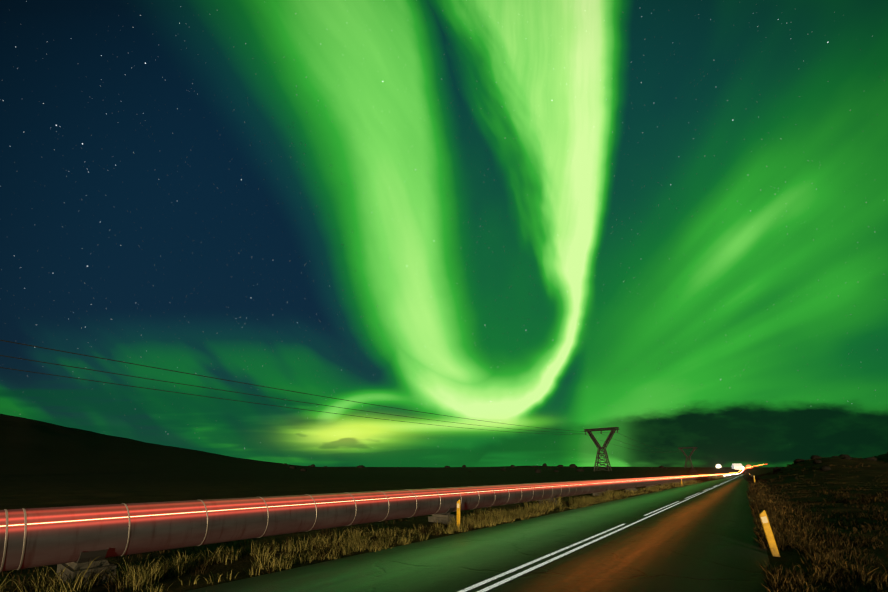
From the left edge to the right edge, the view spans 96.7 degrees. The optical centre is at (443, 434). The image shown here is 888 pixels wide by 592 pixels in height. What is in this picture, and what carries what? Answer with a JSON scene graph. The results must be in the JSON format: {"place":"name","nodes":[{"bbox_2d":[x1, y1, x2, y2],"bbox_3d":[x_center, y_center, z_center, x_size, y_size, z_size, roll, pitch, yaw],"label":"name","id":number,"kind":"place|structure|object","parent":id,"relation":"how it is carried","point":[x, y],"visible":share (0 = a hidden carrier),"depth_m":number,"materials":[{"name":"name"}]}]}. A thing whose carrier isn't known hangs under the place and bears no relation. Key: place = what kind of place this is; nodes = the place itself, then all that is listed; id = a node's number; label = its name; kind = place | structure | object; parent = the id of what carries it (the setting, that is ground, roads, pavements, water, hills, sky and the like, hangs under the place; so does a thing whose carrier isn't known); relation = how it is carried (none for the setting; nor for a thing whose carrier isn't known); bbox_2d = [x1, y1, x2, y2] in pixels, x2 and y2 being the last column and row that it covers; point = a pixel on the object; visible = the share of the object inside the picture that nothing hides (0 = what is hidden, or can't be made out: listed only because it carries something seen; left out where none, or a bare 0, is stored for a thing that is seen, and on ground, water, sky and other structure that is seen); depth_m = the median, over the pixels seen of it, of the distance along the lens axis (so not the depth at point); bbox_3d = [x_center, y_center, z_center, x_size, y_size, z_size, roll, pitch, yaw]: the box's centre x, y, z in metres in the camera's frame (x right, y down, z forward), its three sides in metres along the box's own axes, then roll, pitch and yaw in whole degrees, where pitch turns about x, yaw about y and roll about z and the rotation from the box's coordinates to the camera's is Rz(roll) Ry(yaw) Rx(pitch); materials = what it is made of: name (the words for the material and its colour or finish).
{"place":"outdoors","nodes":[
{"label":"outdoors","id":0,"kind":"place"},
{"bbox_2d":[0,414,887,591],"bbox_3d":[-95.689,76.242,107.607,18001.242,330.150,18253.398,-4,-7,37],"label":"ground","id":1,"kind":"structure","parent":0,"point":[44,464],"depth_m":49.42,"materials":[{"name":"black soil"}]},
{"bbox_2d":[0,472,733,591],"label":"verge grass","id":2,"kind":"structure","parent":1,"relation":"on","point":[157,572],"depth_m":8.44,"materials":[{"name":"brown plant"}]},
{"bbox_2d":[0,470,738,588],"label":"pipeline","id":3,"kind":"object","parent":1,"relation":"on","point":[75,538],"visible":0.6,"depth_m":7.64,"materials":[{"name":"grey metal"}]},
{"bbox_2d":[457,500,460,529],"bbox_3d":[0.427,2.500,11.672,0.124,1.157,0.046,-3,-6,37],"label":"marker post","id":4,"kind":"object","parent":1,"relation":"on","point":[458,512],"visible":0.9,"depth_m":11.66,"materials":[{"name":"beige plastic"}]},
{"bbox_2d":[283,454,887,492],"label":"lava rocks","id":5,"kind":"object","parent":1,"relation":"on","point":[815,461],"visible":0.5,"depth_m":188.07,"materials":[{"name":"black stone"}]},
{"bbox_2d":[584,427,618,470],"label":"pylon","id":6,"kind":"object","parent":1,"relation":"on","point":[606,442],"visible":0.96,"depth_m":220.14,"materials":[{"name":"grey metal"}]},
{"bbox_2d":[0,340,694,452],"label":"power lines","id":7,"kind":"object","parent":6,"relation":"attached to","point":[249,394],"visible":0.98,"depth_m":70.29,"materials":[{"name":"grey metal"}]},
{"bbox_2d":[678,447,696,467],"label":"pylon","id":8,"kind":"object","parent":1,"relation":"on","point":[691,453],"visible":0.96,"depth_m":450.25,"materials":[{"name":"grey metal"}]},
{"bbox_2d":[732,463,742,469],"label":"building","id":9,"kind":"structure","parent":1,"relation":"on","point":[737,466],"depth_m":477.95,"materials":[{"name":"white"}]},
{"bbox_2d":[759,510,779,556],"bbox_3d":[6.618,2.134,7.989,0.124,1.215,0.046,-17,-6,28],"label":"marker post","id":10,"kind":"object","parent":1,"relation":"on","point":[768,533],"visible":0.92,"depth_m":7.99,"materials":[{"name":"beige plastic"}]},
{"bbox_2d":[746,452,887,591],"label":"grass","id":11,"kind":"structure","parent":1,"relation":"on","point":[784,527],"depth_m":9.77,"materials":[{"name":"brown plant"}]},
{"bbox_2d":[0,0,887,466],"label":"sky","id":12,"kind":"structure","parent":0,"point":[664,223],"materials":[{"name":"green"}]},
{"bbox_2d":[185,474,776,591],"bbox_3d":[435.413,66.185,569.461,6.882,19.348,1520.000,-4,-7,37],"label":"road","id":13,"kind":"structure","parent":0,"point":[706,541],"depth_m":7.70,"materials":[{"name":"grey asphalt"}]},
{"bbox_2d":[457,475,740,591],"bbox_3d":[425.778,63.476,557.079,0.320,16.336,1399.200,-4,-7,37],"label":"road markings","id":14,"kind":"object","parent":13,"relation":"on","point":[494,585],"visible":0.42,"depth_m":7.48,"materials":[{"name":"paint"}]}
]}

